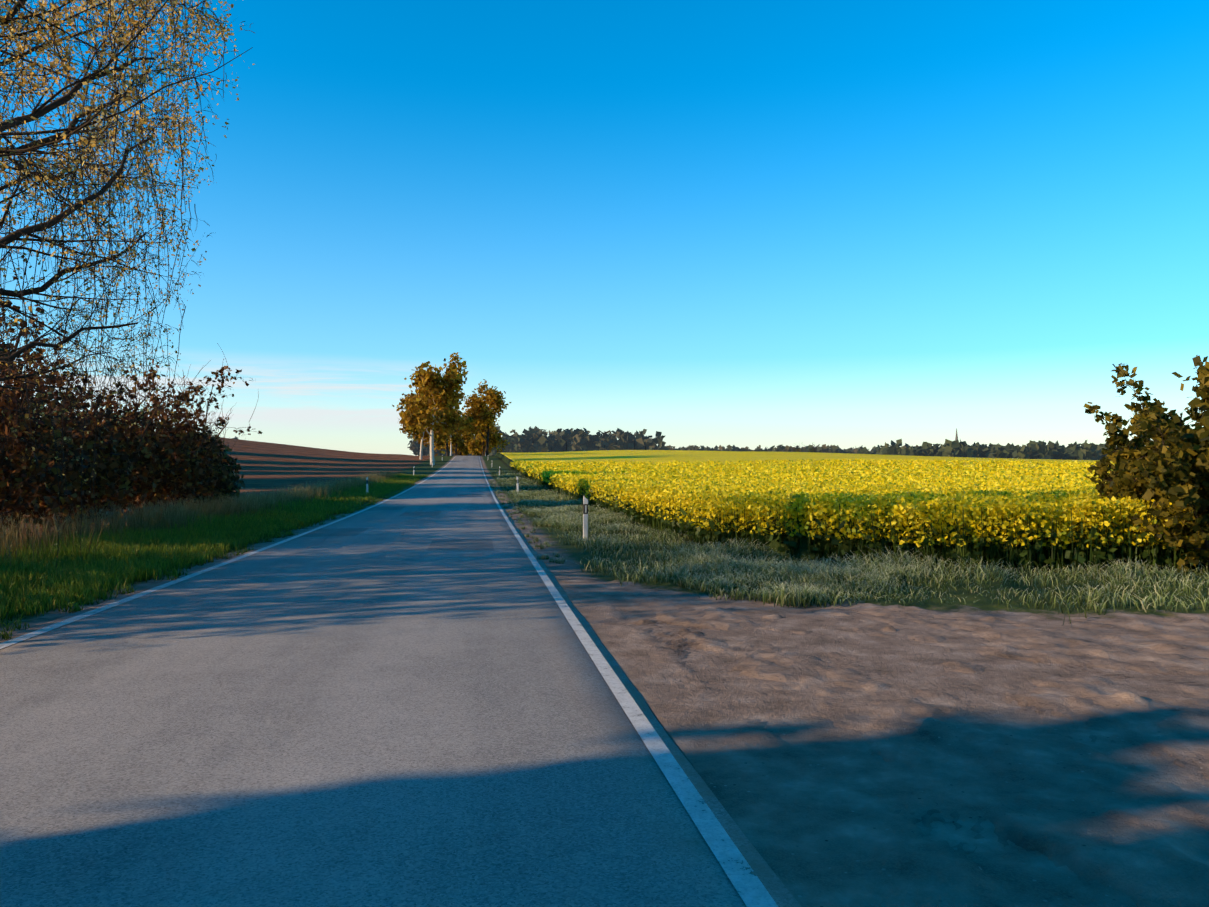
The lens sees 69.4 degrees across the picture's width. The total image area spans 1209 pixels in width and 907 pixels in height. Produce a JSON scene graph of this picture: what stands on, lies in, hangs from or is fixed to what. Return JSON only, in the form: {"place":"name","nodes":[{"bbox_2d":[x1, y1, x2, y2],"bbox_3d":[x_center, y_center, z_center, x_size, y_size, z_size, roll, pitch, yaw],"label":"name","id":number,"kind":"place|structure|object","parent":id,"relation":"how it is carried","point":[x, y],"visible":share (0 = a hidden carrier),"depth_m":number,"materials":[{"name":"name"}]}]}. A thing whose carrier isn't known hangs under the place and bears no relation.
{"place":"outdoors","nodes":[
{"label":"outdoors","id":0,"kind":"place"},
{"bbox_2d":[0,288,22,380],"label":"bush","id":1,"kind":"object","parent":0,"point":[17,343],"depth_m":27.50,"materials":[{"name":"brown plant"}]},
{"bbox_2d":[0,329,81,411],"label":"bush","id":2,"kind":"object","parent":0,"point":[39,333],"depth_m":29.51,"materials":[{"name":"brown plant"}]},
{"bbox_2d":[0,456,801,906],"bbox_3d":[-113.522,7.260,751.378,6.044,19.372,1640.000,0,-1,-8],"label":"road","id":3,"kind":"structure","parent":0,"point":[406,698],"depth_m":5.24,"materials":[{"name":"grey asphalt"}]},
{"bbox_2d":[0,456,455,648],"bbox_3d":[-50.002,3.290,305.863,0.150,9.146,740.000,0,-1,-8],"label":"edge line","id":4,"kind":"object","parent":3,"relation":"on","point":[47,628],"visible":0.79,"depth_m":11.85,"materials":[{"name":"paint"}]},
{"bbox_2d":[479,457,777,906],"bbox_3d":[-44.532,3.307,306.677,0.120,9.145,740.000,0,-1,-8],"label":"edge line","id":5,"kind":"object","parent":3,"relation":"on","point":[750,888],"visible":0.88,"depth_m":4.71,"materials":[{"name":"paint"}]},
{"bbox_2d":[0,437,1208,906],"bbox_3d":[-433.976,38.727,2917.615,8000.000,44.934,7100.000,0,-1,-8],"label":"ground","id":6,"kind":"structure","parent":0,"point":[822,755],"depth_m":6.89,"materials":[{"name":"brown soil"}]},
{"bbox_2d":[0,309,22,377],"bbox_3d":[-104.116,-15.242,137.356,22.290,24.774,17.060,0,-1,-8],"label":"bush","id":7,"kind":"object","parent":6,"relation":"on","point":[7,354],"visible":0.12,"depth_m":139.58,"materials":[{"name":"brown plant"}]},
{"bbox_2d":[0,273,50,398],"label":"bush","id":8,"kind":"object","parent":6,"relation":"on","point":[15,278],"depth_m":23.72,"materials":[{"name":"brown plant"}]},
{"bbox_2d":[0,280,93,543],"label":"hedge shrub","id":9,"kind":"object","parent":6,"relation":"on","point":[40,510],"depth_m":19.77,"materials":[{"name":"brown plant"}]},
{"bbox_2d":[0,300,97,542],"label":"hedge shrub","id":10,"kind":"object","parent":6,"relation":"on","point":[17,466],"depth_m":17.68,"materials":[{"name":"brown plant"}]},
{"bbox_2d":[1,337,136,537],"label":"hedge shrub","id":11,"kind":"object","parent":6,"relation":"on","point":[101,489],"depth_m":22.03,"materials":[{"name":"brown plant"}]},
{"bbox_2d":[1,338,227,530],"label":"hedge shrub","id":12,"kind":"object","parent":6,"relation":"on","point":[132,493],"depth_m":24.44,"materials":[{"name":"brown plant"}]},
{"bbox_2d":[0,0,253,566],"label":"birch","id":13,"kind":"object","parent":6,"relation":"on","point":[50,144],"depth_m":11.09,"materials":[{"name":"plant"}]},
{"bbox_2d":[73,353,225,517],"bbox_3d":[-14.348,-0.526,27.223,4.536,5.704,4.799,0,-1,-8],"label":"hedge shrub","id":14,"kind":"object","parent":6,"relation":"on","point":[175,472],"depth_m":27.05,"materials":[{"name":"brown plant"}]},
{"bbox_2d":[46,343,262,515],"bbox_3d":[-15.053,-0.623,29.428,7.079,5.965,4.479,0,-1,-8],"label":"hedge shrub","id":15,"kind":"object","parent":6,"relation":"on","point":[216,462],"depth_m":29.43,"materials":[{"name":"brown plant"}]},
{"bbox_2d":[0,469,399,568],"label":"tall dry grass","id":16,"kind":"structure","parent":6,"relation":"on","point":[236,505],"depth_m":23.15,"materials":[{"name":"green plant"}]},
{"bbox_2d":[0,484,414,639],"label":"weed tufts","id":17,"kind":"object","parent":6,"relation":"on","point":[6,636],"visible":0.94,"depth_m":12.03,"materials":[{"name":"green plant"}]},
{"bbox_2d":[178,393,245,508],"bbox_3d":[-14.535,0.087,32.032,2.474,4.600,3.559,0,-1,-8],"label":"hedge shrub","id":18,"kind":"object","parent":6,"relation":"on","point":[227,489],"depth_m":31.81,"materials":[{"name":"brown plant"}]},
{"bbox_2d":[0,473,426,623],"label":"verge grass","id":19,"kind":"structure","parent":6,"relation":"on","point":[132,555],"depth_m":16.27,"materials":[{"name":"green plant"}]},
{"bbox_2d":[399,394,455,458],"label":"birch","id":20,"kind":"object","parent":6,"relation":"on","point":[437,437],"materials":[{"name":"green plant"}]},
{"bbox_2d":[392,352,468,464],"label":"birch","id":21,"kind":"object","parent":6,"relation":"on","point":[431,385],"depth_m":141.47,"materials":[{"name":"green plant"}]},
{"bbox_2d":[443,430,465,455],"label":"tree","id":22,"kind":"object","parent":6,"relation":"on","point":[454,441],"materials":[{"name":"brown plant"}]},
{"bbox_2d":[434,391,476,455],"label":"tree","id":23,"kind":"object","parent":6,"relation":"on","point":[468,427],"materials":[{"name":"green plant"}]},
{"bbox_2d":[449,439,466,455],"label":"tree","id":24,"kind":"object","parent":6,"relation":"on","point":[461,446],"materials":[{"name":"green plant"}]},
{"bbox_2d":[442,415,475,455],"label":"tree","id":25,"kind":"object","parent":6,"relation":"on","point":[465,436],"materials":[{"name":"plant"}]},
{"bbox_2d":[453,438,472,455],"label":"tree","id":26,"kind":"object","parent":6,"relation":"on","point":[465,452],"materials":[{"name":"plant"}]},
{"bbox_2d":[471,438,490,455],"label":"tree","id":27,"kind":"object","parent":6,"relation":"on","point":[476,453],"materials":[{"name":"plant"}]},
{"bbox_2d":[464,423,499,455],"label":"tree","id":28,"kind":"object","parent":6,"relation":"on","point":[470,445],"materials":[{"name":"plant"}]},
{"bbox_2d":[471,439,493,455],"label":"tree","id":29,"kind":"object","parent":6,"relation":"on","point":[480,451],"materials":[{"name":"green plant"}]},
{"bbox_2d":[461,379,510,455],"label":"tree","id":30,"kind":"object","parent":6,"relation":"on","point":[481,414],"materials":[{"name":"green plant"}]},
{"bbox_2d":[476,403,509,455],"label":"tree","id":31,"kind":"object","parent":6,"relation":"on","point":[493,432],"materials":[{"name":"green plant"}]},
{"bbox_2d":[488,480,565,563],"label":"weed tufts","id":32,"kind":"object","parent":6,"relation":"on","point":[541,546],"visible":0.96,"depth_m":23.54,"materials":[{"name":"green plant"}]},
{"bbox_2d":[488,426,668,455],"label":"distant trees","id":33,"kind":"object","parent":6,"relation":"on","point":[535,439],"visible":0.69,"depth_m":572.58,"materials":[{"name":"green plant"}]},
{"bbox_2d":[583,496,587,540],"bbox_3d":[-0.462,1.682,21.031,0.120,1.334,0.104,1,-2,-8],"label":"delineator","id":34,"kind":"object","parent":6,"relation":"on","point":[585,517],"visible":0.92,"depth_m":20.99,"materials":[{"name":"plastic"}]},
{"bbox_2d":[494,450,1208,568],"bbox_3d":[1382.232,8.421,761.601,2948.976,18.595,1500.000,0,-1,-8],"label":"rapeseed","id":35,"kind":"object","parent":6,"relation":"on","point":[853,490],"depth_m":23.67,"materials":[{"name":"yellow plant"}]},
{"bbox_2d":[510,461,1208,569],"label":"rapeseed plants","id":36,"kind":"object","parent":6,"relation":"on","point":[1019,554],"visible":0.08,"depth_m":15.37,"materials":[{"name":"plant"}]},
{"bbox_2d":[537,550,1208,906],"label":"dirt ground","id":37,"kind":"structure","parent":6,"relation":"on","point":[1138,836],"depth_m":5.40,"materials":[{"name":"brown soil"}]},
{"bbox_2d":[1083,355,1207,502],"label":"field edge shrub","id":38,"kind":"object","parent":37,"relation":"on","point":[1101,468],"depth_m":16.46,"materials":[{"name":"green plant"}]},
{"bbox_2d":[1101,412,1208,571],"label":"field edge shrub","id":39,"kind":"object","parent":6,"relation":"on","point":[1172,487],"depth_m":14.14,"materials":[{"name":"green plant"}]},
{"bbox_2d":[1168,355,1208,506],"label":"bush","id":40,"kind":"object","parent":6,"relation":"on","point":[1199,460],"visible":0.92,"depth_m":14.46,"materials":[{"name":"green plant"}]},
{"bbox_3d":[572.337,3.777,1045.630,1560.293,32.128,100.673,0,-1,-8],"label":"woodland trunks","id":41,"kind":"object","parent":6,"relation":"on","visible":0},
{"bbox_2d":[407,435,922,455],"bbox_3d":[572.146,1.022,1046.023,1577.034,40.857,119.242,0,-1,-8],"label":"distant trees","id":42,"kind":"object","parent":41,"relation":"on","point":[414,446],"visible":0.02,"depth_m":949.90,"materials":[{"name":"green plant"}]},
{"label":"wood trunks","id":43,"kind":"object","parent":6,"relation":"on","visible":0},
{"bbox_2d":[857,439,1120,460],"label":"distant trees","id":44,"kind":"object","parent":43,"relation":"on","point":[1085,450],"visible":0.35,"depth_m":495.23,"materials":[{"name":"green plant"}]},
{"bbox_2d":[0,0,1208,455],"label":"sky","id":45,"kind":"structure","parent":0,"point":[846,224],"materials":[{"name":"blue"}]},
{"bbox_2d":[491,471,1208,623],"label":"verge grass","id":46,"kind":"structure","parent":0,"point":[705,570],"depth_m":13.38,"materials":[{"name":"green plant"}]}
]}

